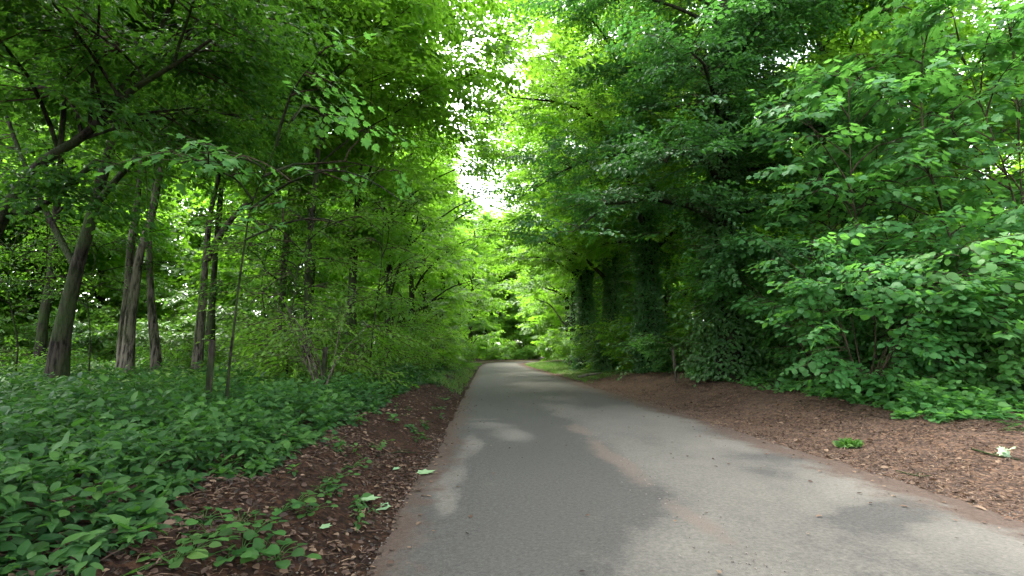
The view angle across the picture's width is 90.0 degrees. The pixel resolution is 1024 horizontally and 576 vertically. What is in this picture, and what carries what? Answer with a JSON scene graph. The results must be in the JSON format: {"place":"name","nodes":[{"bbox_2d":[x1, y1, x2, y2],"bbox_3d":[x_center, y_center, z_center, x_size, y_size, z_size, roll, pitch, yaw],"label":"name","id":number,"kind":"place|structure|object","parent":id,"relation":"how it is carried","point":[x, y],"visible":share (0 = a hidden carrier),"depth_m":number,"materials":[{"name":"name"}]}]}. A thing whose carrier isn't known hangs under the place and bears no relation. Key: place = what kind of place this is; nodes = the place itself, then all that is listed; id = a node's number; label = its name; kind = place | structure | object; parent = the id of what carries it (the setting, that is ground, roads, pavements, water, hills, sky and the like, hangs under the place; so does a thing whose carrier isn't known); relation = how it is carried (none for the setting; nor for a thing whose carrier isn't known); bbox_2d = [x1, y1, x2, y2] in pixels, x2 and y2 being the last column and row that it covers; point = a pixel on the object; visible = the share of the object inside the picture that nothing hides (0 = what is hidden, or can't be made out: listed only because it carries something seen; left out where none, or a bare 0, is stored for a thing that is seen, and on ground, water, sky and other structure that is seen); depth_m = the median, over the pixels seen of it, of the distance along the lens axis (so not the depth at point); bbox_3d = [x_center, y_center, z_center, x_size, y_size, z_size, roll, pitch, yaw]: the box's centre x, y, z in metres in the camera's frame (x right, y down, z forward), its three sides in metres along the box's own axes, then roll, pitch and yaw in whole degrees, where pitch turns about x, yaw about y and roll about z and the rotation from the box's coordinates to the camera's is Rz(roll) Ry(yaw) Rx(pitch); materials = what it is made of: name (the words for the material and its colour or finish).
{"place":"outdoors","nodes":[
{"label":"outdoors","id":0,"kind":"place"},
{"bbox_2d":[0,356,1023,575],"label":"ground","id":1,"kind":"structure","parent":0,"point":[342,513],"depth_m":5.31,"materials":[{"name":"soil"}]},
{"bbox_2d":[0,117,95,325],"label":"tree","id":2,"kind":"object","parent":1,"relation":"on","point":[6,258],"visible":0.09,"depth_m":31.38,"materials":[{"name":"green plant"}]},
{"bbox_2d":[0,292,101,363],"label":"scrub bush","id":3,"kind":"object","parent":1,"relation":"on","point":[28,344],"visible":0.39,"depth_m":27.64,"materials":[{"name":"green plant"}]},
{"bbox_2d":[0,334,114,372],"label":"understorey shrub","id":4,"kind":"object","parent":1,"relation":"on","point":[77,357],"visible":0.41,"depth_m":16.41,"materials":[{"name":"green plant"}]},
{"bbox_2d":[0,215,127,370],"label":"woodland sapling","id":5,"kind":"object","parent":1,"relation":"on","point":[73,234],"visible":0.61,"depth_m":12.98,"materials":[{"name":"green plant"}]},
{"bbox_2d":[0,65,185,234],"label":"woodland tree","id":6,"kind":"object","parent":1,"relation":"on","point":[87,158],"visible":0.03,"depth_m":22.70,"materials":[{"name":"green plant"}]},
{"bbox_2d":[0,86,190,364],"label":"tree","id":7,"kind":"object","parent":1,"relation":"on","point":[109,232],"visible":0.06,"depth_m":34.07,"materials":[{"name":"green plant"}]},
{"bbox_2d":[0,216,191,370],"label":"woodland sapling","id":8,"kind":"object","parent":1,"relation":"on","point":[55,294],"visible":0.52,"depth_m":13.94,"materials":[{"name":"green plant"}]},
{"bbox_2d":[0,125,197,337],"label":"tree","id":9,"kind":"object","parent":1,"relation":"on","point":[111,292],"visible":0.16,"depth_m":34.92,"materials":[{"name":"green plant"}]},
{"bbox_2d":[0,64,202,362],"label":"woodland tree","id":10,"kind":"object","parent":1,"relation":"on","point":[43,321],"visible":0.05,"depth_m":19.28,"materials":[{"name":"green plant"}]},
{"bbox_2d":[26,310,183,363],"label":"scrub bush","id":11,"kind":"object","parent":1,"relation":"on","point":[80,329],"visible":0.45,"depth_m":27.84,"materials":[{"name":"green plant"}]},
{"bbox_2d":[0,144,229,324],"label":"tree","id":12,"kind":"object","parent":1,"relation":"on","point":[185,231],"visible":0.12,"depth_m":37.66,"materials":[{"name":"green plant"}]},
{"bbox_2d":[0,8,273,369],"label":"pale trunked tree","id":13,"kind":"object","parent":1,"relation":"on","point":[128,274],"visible":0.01,"depth_m":14.51,"materials":[{"name":"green plant"}]},
{"bbox_2d":[75,290,219,363],"bbox_3d":[-20.510,2.646,29.831,7.705,4.356,7.751,0,-7,-3],"label":"scrub bush","id":14,"kind":"object","parent":1,"relation":"on","point":[145,338],"visible":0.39,"depth_m":28.11,"materials":[{"name":"green plant"}]},
{"bbox_2d":[31,38,311,370],"bbox_3d":[-10.758,-2.530,15.836,8.603,10.963,9.019,0,-7,-3],"label":"pale trunked tree","id":15,"kind":"object","parent":1,"relation":"on","point":[155,346],"visible":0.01,"depth_m":15.13,"materials":[{"name":"green plant"}]},
{"bbox_2d":[123,535,221,575],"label":"weed plant","id":16,"kind":"object","parent":1,"relation":"on","point":[197,553],"visible":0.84,"depth_m":2.17,"materials":[{"name":"green plant"}]},
{"bbox_2d":[97,184,263,328],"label":"tree","id":17,"kind":"object","parent":1,"relation":"on","point":[193,239],"visible":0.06,"depth_m":47.19,"materials":[{"name":"green plant"}]},
{"bbox_2d":[81,145,281,350],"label":"woodland tree","id":18,"kind":"object","parent":1,"relation":"on","point":[210,323],"visible":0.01,"depth_m":23.67,"materials":[{"name":"green plant"}]},
{"bbox_2d":[115,333,249,371],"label":"understorey shrub","id":19,"kind":"object","parent":1,"relation":"on","point":[168,354],"visible":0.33,"depth_m":16.91,"materials":[{"name":"green plant"}]},
{"bbox_2d":[0,0,370,259],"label":"leaning tree","id":20,"kind":"object","parent":1,"relation":"on","point":[94,58],"visible":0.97,"depth_m":6.62,"materials":[{"name":"green plant"}]},
{"bbox_2d":[0,1,379,371],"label":"forked tree","id":21,"kind":"object","parent":1,"relation":"on","point":[198,350],"visible":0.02,"depth_m":15.45,"materials":[{"name":"green plant"}]},
{"bbox_2d":[78,167,302,320],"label":"tree","id":22,"kind":"object","parent":1,"relation":"on","point":[197,237],"visible":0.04,"depth_m":47.87,"materials":[{"name":"green plant"}]},
{"bbox_2d":[145,523,243,569],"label":"weed plant","id":23,"kind":"object","parent":1,"relation":"on","point":[182,550],"visible":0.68,"depth_m":2.30,"materials":[{"name":"green plant"}]},
{"bbox_2d":[178,506,232,527],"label":"weed plant","id":24,"kind":"object","parent":1,"relation":"on","point":[191,521],"visible":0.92,"depth_m":2.59,"materials":[{"name":"green plant"}]},
{"bbox_2d":[0,0,412,379],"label":"leaning tree","id":25,"kind":"object","parent":1,"relation":"on","point":[58,360],"visible":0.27,"depth_m":10.47,"materials":[{"name":"green plant"}]},
{"bbox_2d":[24,0,390,376],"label":"pale trunked tree","id":26,"kind":"object","parent":1,"relation":"on","point":[127,356],"visible":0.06,"depth_m":13.83,"materials":[{"name":"green plant"}]},
{"bbox_2d":[205,340,215,401],"bbox_3d":[-3.913,1.266,6.607,0.084,1.199,0.085,0,-7,-3],"label":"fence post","id":27,"kind":"object","parent":1,"relation":"on","point":[210,367],"visible":0.6,"depth_m":6.62,"materials":[{"name":"brown wood"}]},
{"bbox_2d":[176,516,254,544],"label":"weed plant","id":28,"kind":"object","parent":1,"relation":"on","point":[226,531],"visible":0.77,"depth_m":2.47,"materials":[{"name":"green plant"}]},
{"bbox_2d":[144,217,293,332],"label":"tree","id":29,"kind":"object","parent":1,"relation":"on","point":[228,266],"visible":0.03,"depth_m":51.12,"materials":[{"name":"green plant"}]},
{"bbox_2d":[169,314,269,364],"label":"scrub bush","id":30,"kind":"object","parent":1,"relation":"on","point":[188,335],"visible":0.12,"depth_m":29.86,"materials":[{"name":"green plant"}]},
{"bbox_2d":[213,542,265,566],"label":"weed plant","id":31,"kind":"object","parent":1,"relation":"on","point":[253,553],"visible":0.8,"depth_m":2.37,"materials":[{"name":"green plant"}]},
{"bbox_2d":[201,521,279,560],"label":"weed plant","id":32,"kind":"object","parent":1,"relation":"on","point":[272,549],"visible":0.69,"depth_m":2.46,"materials":[{"name":"green plant"}]},
{"bbox_2d":[215,511,286,539],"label":"weed plant","id":33,"kind":"object","parent":1,"relation":"on","point":[268,526],"visible":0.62,"depth_m":2.65,"materials":[{"name":"green plant"}]},
{"bbox_2d":[91,28,415,398],"bbox_3d":[-2.731,-0.498,6.415,3.028,4.018,3.736,0,-7,-3],"label":"woodland sapling","id":34,"kind":"object","parent":1,"relation":"on","point":[230,161],"visible":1,"depth_m":5.97,"materials":[{"name":"green plant"}]},
{"bbox_2d":[175,207,337,369],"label":"woodland sapling","id":35,"kind":"object","parent":1,"relation":"on","point":[283,287],"visible":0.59,"depth_m":13.26,"materials":[{"name":"green plant"}]},
{"bbox_2d":[159,169,378,332],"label":"tree","id":36,"kind":"object","parent":1,"relation":"on","point":[223,272],"visible":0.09,"depth_m":38.99,"materials":[{"name":"green plant"}]},
{"bbox_2d":[181,291,366,360],"bbox_3d":[-12.018,2.433,26.836,8.385,4.198,6.865,2,-8,-15],"label":"scrub bush","id":37,"kind":"object","parent":1,"relation":"on","point":[224,320],"visible":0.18,"depth_m":24.84,"materials":[{"name":"green plant"}]},
{"bbox_2d":[240,536,321,568],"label":"weed plant","id":38,"kind":"object","parent":1,"relation":"on","point":[283,564],"visible":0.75,"depth_m":2.55,"materials":[{"name":"green plant"}]},
{"bbox_2d":[174,168,390,376],"bbox_3d":[-4.619,0.036,10.950,3.961,4.649,3.795,0,-7,-3],"label":"woodland sapling","id":39,"kind":"object","parent":1,"relation":"on","point":[238,248],"visible":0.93,"depth_m":10.85,"materials":[{"name":"green plant"}]},
{"bbox_2d":[177,256,411,386],"bbox_3d":[-3.816,0.854,9.794,2.942,2.661,3.808,-2,-8,17],"label":"multi stemmed bush","id":40,"kind":"object","parent":1,"relation":"on","point":[280,349],"visible":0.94,"depth_m":9.19,"materials":[{"name":"green plant"}]},
{"bbox_2d":[157,5,440,342],"bbox_3d":[-9.512,-5.904,21.943,13.511,19.188,11.212,0,-7,-3],"label":"woodland tree","id":41,"kind":"object","parent":1,"relation":"on","point":[282,293],"visible":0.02,"depth_m":21.73,"materials":[{"name":"green plant"}]},
{"bbox_2d":[184,302,426,389],"bbox_3d":[-4.243,1.288,11.415,4.606,2.250,5.468,0,-7,-3],"label":"understorey shrub","id":42,"kind":"object","parent":1,"relation":"on","point":[296,367],"visible":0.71,"depth_m":10.61,"materials":[{"name":"green plant"}]},
{"bbox_2d":[223,209,403,328],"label":"tree","id":43,"kind":"object","parent":1,"relation":"on","point":[290,294],"visible":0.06,"depth_m":46.62,"materials":[{"name":"green plant"}]},
{"bbox_2d":[226,129,414,307],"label":"woodland tree","id":44,"kind":"object","parent":1,"relation":"on","point":[313,263],"visible":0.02,"depth_m":30.76,"materials":[{"name":"green plant"}]},
{"bbox_2d":[256,269,432,378],"bbox_3d":[-4.521,1.325,14.800,4.660,2.978,6.743,0,-7,-3],"label":"understorey shrub","id":45,"kind":"object","parent":1,"relation":"on","point":[387,302],"visible":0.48,"depth_m":13.69,"materials":[{"name":"green plant"}]},
{"bbox_2d":[209,0,497,80],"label":"overhanging tree","id":46,"kind":"object","parent":1,"relation":"on","point":[348,71],"visible":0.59,"depth_m":8.43,"materials":[{"name":"green plant"}]},
{"bbox_2d":[132,0,607,362],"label":"roadside tree","id":47,"kind":"object","parent":1,"relation":"on","point":[408,64],"visible":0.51,"depth_m":13.58,"materials":[{"name":"green plant"}]},
{"bbox_2d":[297,286,450,374],"bbox_3d":[-5.032,1.704,18.562,5.823,3.194,7.525,0,-7,-3],"label":"understorey shrub","id":48,"kind":"object","parent":1,"relation":"on","point":[421,349],"visible":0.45,"depth_m":18.57,"materials":[{"name":"green plant"}]},
{"bbox_2d":[313,190,464,378],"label":"woodland sapling","id":49,"kind":"object","parent":1,"relation":"on","point":[363,239],"visible":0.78,"depth_m":12.76,"materials":[{"name":"green plant"}]},
{"bbox_2d":[294,142,486,340],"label":"tree","id":50,"kind":"object","parent":1,"relation":"on","point":[465,197],"visible":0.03,"depth_m":52.26,"materials":[{"name":"green plant"}]},
{"bbox_2d":[369,300,475,369],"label":"understorey shrub","id":51,"kind":"object","parent":1,"relation":"on","point":[442,352],"visible":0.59,"depth_m":23.38,"materials":[{"name":"green plant"}]},
{"bbox_2d":[371,300,483,368],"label":"understorey shrub","id":52,"kind":"object","parent":1,"relation":"on","point":[458,329],"visible":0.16,"depth_m":28.24,"materials":[{"name":"green plant"}]},
{"bbox_2d":[253,0,603,365],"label":"roadside tree","id":53,"kind":"object","parent":1,"relation":"on","point":[430,145],"visible":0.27,"depth_m":19.44,"materials":[{"name":"green plant"}]},
{"bbox_2d":[319,37,543,341],"bbox_3d":[-4.875,-5.056,27.832,13.352,19.150,14.428,0,-7,-3],"label":"roadside tree","id":54,"kind":"object","parent":1,"relation":"on","point":[393,264],"visible":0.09,"depth_m":26.54,"materials":[{"name":"green plant"}]},
{"bbox_2d":[406,162,487,330],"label":"roadside tree","id":55,"kind":"object","parent":1,"relation":"on","point":[444,282],"visible":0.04,"depth_m":52.52,"materials":[{"name":"green plant"}]},
{"bbox_2d":[366,129,528,361],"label":"roadside tree","id":56,"kind":"object","parent":1,"relation":"on","point":[441,294],"visible":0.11,"depth_m":44.52,"materials":[{"name":"green plant"}]},
{"bbox_2d":[358,89,539,322],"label":"roadside tree","id":57,"kind":"object","parent":1,"relation":"on","point":[449,302],"visible":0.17,"depth_m":36.38,"materials":[{"name":"green plant"}]},
{"bbox_2d":[453,209,516,360],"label":"distant tree","id":58,"kind":"object","parent":1,"relation":"on","point":[490,240],"visible":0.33,"depth_m":84.11,"materials":[{"name":"green plant"}]},
{"bbox_2d":[472,341,519,359],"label":"distant bush","id":59,"kind":"object","parent":1,"relation":"on","point":[496,355],"visible":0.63,"depth_m":90.26,"materials":[{"name":"green plant"}]},
{"bbox_2d":[465,202,529,346],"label":"tree","id":60,"kind":"object","parent":1,"relation":"on","point":[482,208],"visible":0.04,"depth_m":112.03,"materials":[{"name":"green plant"}]},
{"bbox_2d":[463,233,542,343],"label":"tree","id":61,"kind":"object","parent":1,"relation":"on","point":[497,319],"visible":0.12,"depth_m":103.14,"materials":[{"name":"green plant"}]},
{"bbox_2d":[0,356,1023,575],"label":"ground cover","id":62,"kind":"object","parent":1,"relation":"on","point":[129,411],"visible":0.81,"depth_m":4.16,"materials":[{"name":"green plant"}]},
{"bbox_2d":[502,345,535,359],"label":"distant bush","id":63,"kind":"object","parent":1,"relation":"on","point":[523,353],"visible":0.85,"depth_m":96.77,"materials":[{"name":"green plant"}]},
{"bbox_2d":[478,246,561,358],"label":"distant tree","id":64,"kind":"object","parent":1,"relation":"on","point":[526,339],"visible":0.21,"depth_m":101.23,"materials":[{"name":"green plant"}]},
{"bbox_2d":[421,361,631,393],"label":"verge grass","id":65,"kind":"structure","parent":1,"relation":"on","point":[544,365],"depth_m":26.27,"materials":[{"name":"green plant"}]},
{"bbox_2d":[477,124,625,366],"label":"roadside tree","id":66,"kind":"object","parent":1,"relation":"on","point":[530,285],"visible":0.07,"depth_m":41.16,"materials":[{"name":"green plant"}]},
{"bbox_2d":[514,178,603,363],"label":"roadside tree","id":67,"kind":"object","parent":1,"relation":"on","point":[539,303],"visible":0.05,"depth_m":53.20,"materials":[{"name":"green plant"}]},
{"bbox_2d":[505,196,620,343],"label":"tree","id":68,"kind":"object","parent":1,"relation":"on","point":[538,327],"visible":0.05,"depth_m":61.75,"materials":[{"name":"green plant"}]},
{"bbox_2d":[474,33,659,370],"bbox_3d":[3.847,-5.515,33.424,12.858,22.283,16.574,0,-7,-3],"label":"ivy clad tree","id":69,"kind":"object","parent":1,"relation":"on","point":[584,301],"visible":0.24,"depth_m":32.83,"materials":[{"name":"green plant"}]},
{"bbox_2d":[550,328,596,365],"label":"understorey shrub","id":70,"kind":"object","parent":1,"relation":"on","point":[568,349],"visible":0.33,"depth_m":36.98,"materials":[{"name":"green plant"}]},
{"bbox_2d":[463,0,687,372],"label":"ivy clad tree","id":71,"kind":"object","parent":1,"relation":"on","point":[610,306],"visible":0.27,"depth_m":27.10,"materials":[{"name":"green plant"}]},
{"bbox_2d":[570,325,602,370],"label":"understorey shrub","id":72,"kind":"object","parent":1,"relation":"on","point":[582,352],"visible":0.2,"depth_m":29.55,"materials":[{"name":"green plant"}]},
{"bbox_2d":[441,0,790,380],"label":"ivy clad tree","id":73,"kind":"object","parent":1,"relation":"on","point":[645,299],"visible":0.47,"depth_m":20.33,"materials":[{"name":"green plant"}]},
{"bbox_2d":[522,181,739,322],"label":"tree","id":74,"kind":"object","parent":1,"relation":"on","point":[675,300],"visible":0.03,"depth_m":38.97,"materials":[{"name":"green plant"}]},
{"bbox_2d":[589,300,683,370],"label":"understorey shrub","id":75,"kind":"object","parent":1,"relation":"on","point":[610,340],"visible":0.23,"depth_m":23.91,"materials":[{"name":"green plant"}]},
{"bbox_2d":[599,314,679,369],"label":"thicket bush","id":76,"kind":"object","parent":1,"relation":"on","point":[621,328],"visible":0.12,"depth_m":23.08,"materials":[{"name":"green plant"}]},
{"bbox_2d":[592,100,766,321],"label":"woodland tree","id":77,"kind":"object","parent":1,"relation":"on","point":[667,282],"visible":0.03,"depth_m":34.51,"materials":[{"name":"green plant"}]},
{"bbox_2d":[626,326,752,371],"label":"understorey shrub","id":78,"kind":"object","parent":1,"relation":"on","point":[662,347],"visible":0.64,"depth_m":18.23,"materials":[{"name":"green plant"}]},
{"bbox_2d":[463,0,977,386],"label":"ivy clad tree","id":79,"kind":"object","parent":1,"relation":"on","point":[720,208],"visible":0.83,"depth_m":14.04,"materials":[{"name":"green plant"}]},
{"bbox_2d":[593,1,861,302],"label":"woodland tree","id":80,"kind":"object","parent":1,"relation":"on","point":[619,228],"visible":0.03,"depth_m":26.09,"materials":[{"name":"green plant"}]},
{"bbox_2d":[631,212,946,369],"bbox_3d":[8.062,0.344,14.800,6.518,4.338,7.908,-5,-9,34],"label":"hazel shrub","id":81,"kind":"object","parent":1,"relation":"on","point":[729,295],"visible":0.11,"depth_m":13.64,"materials":[{"name":"green plant"}]},
{"bbox_2d":[640,0,1023,357],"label":"woodland tree","id":82,"kind":"object","parent":1,"relation":"on","point":[837,42],"visible":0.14,"depth_m":15.08,"materials":[{"name":"green plant"}]},
{"bbox_2d":[676,215,1005,390],"bbox_3d":[7.161,0.614,11.814,5.237,3.403,7.170,0,-7,-3],"label":"hazel shrub","id":83,"kind":"object","parent":1,"relation":"on","point":[794,353],"visible":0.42,"depth_m":10.42,"materials":[{"name":"green plant"}]},
{"bbox_2d":[717,63,973,351],"bbox_3d":[7.839,-1.696,12.337,4.607,8.108,4.992,2,-8,-17],"label":"sycamore sapling","id":84,"kind":"object","parent":1,"relation":"on","point":[793,217],"visible":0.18,"depth_m":12.75,"materials":[{"name":"green plant"}]},
{"bbox_2d":[833,437,863,448],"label":"leafy tuft","id":85,"kind":"object","parent":1,"relation":"on","point":[849,443],"visible":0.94,"depth_m":6.57,"materials":[{"name":"green plant"}]},
{"bbox_2d":[725,232,1023,401],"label":"hazel shrub","id":86,"kind":"object","parent":1,"relation":"on","point":[921,343],"visible":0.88,"depth_m":8.62,"materials":[{"name":"green plant"}]},
{"bbox_2d":[729,42,1023,369],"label":"sycamore sapling","id":87,"kind":"object","parent":1,"relation":"on","point":[910,87],"visible":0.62,"depth_m":10.10,"materials":[{"name":"green plant"}]},
{"bbox_2d":[737,0,1023,280],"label":"woodland tree","id":88,"kind":"object","parent":1,"relation":"on","point":[976,74],"visible":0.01,"depth_m":19.54,"materials":[{"name":"green plant"}]},
{"bbox_2d":[755,217,1022,370],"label":"hazel shrub","id":89,"kind":"object","parent":1,"relation":"on","point":[924,234],"visible":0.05,"depth_m":9.75,"materials":[{"name":"green plant"}]},
{"bbox_2d":[804,32,981,328],"bbox_3d":[10.180,-1.957,13.490,4.865,8.711,4.838,3,-8,-21],"label":"sycamore sapling","id":90,"kind":"object","parent":1,"relation":"on","point":[944,146],"visible":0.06,"depth_m":13.14,"materials":[{"name":"green plant"}]},
{"bbox_2d":[785,0,1023,353],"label":"sycamore sapling","id":91,"kind":"object","parent":1,"relation":"on","point":[874,18],"visible":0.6,"depth_m":10.64,"materials":[{"name":"green plant"}]},
{"bbox_2d":[787,232,1023,398],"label":"hazel shrub","id":92,"kind":"object","parent":1,"relation":"on","point":[1006,364],"visible":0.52,"depth_m":8.15,"materials":[{"name":"green plant"}]},
{"bbox_2d":[850,0,1023,319],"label":"sycamore sapling","id":93,"kind":"object","parent":1,"relation":"on","point":[998,52],"visible":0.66,"depth_m":10.07,"materials":[{"name":"green plant"}]},
{"bbox_2d":[872,263,1023,388],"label":"hazel shrub","id":94,"kind":"object","parent":1,"relation":"on","point":[992,327],"visible":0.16,"depth_m":8.69,"materials":[{"name":"green plant"}]},
{"bbox_2d":[877,27,1023,299],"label":"sycamore sapling","id":95,"kind":"object","parent":1,"relation":"on","point":[1005,178],"visible":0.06,"depth_m":12.84,"materials":[{"name":"green plant"}]},
{"bbox_2d":[886,0,1023,317],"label":"sycamore sapling","id":96,"kind":"object","parent":1,"relation":"on","point":[1018,136],"visible":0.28,"depth_m":11.73,"materials":[{"name":"green plant"}]},
{"bbox_2d":[931,0,1023,198],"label":"woodland tree","id":97,"kind":"object","parent":1,"relation":"on","point":[993,75],"visible":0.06,"depth_m":15.77,"materials":[{"name":"green plant"}]},
{"bbox_2d":[32,0,1023,343],"label":"sky","id":98,"kind":"structure","parent":0,"point":[477,184],"materials":[{"name":"white"}]},
{"bbox_2d":[367,361,1023,575],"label":"road","id":99,"kind":"structure","parent":0,"point":[542,497],"depth_m":3.97,"materials":[{"name":"grey asphalt"}]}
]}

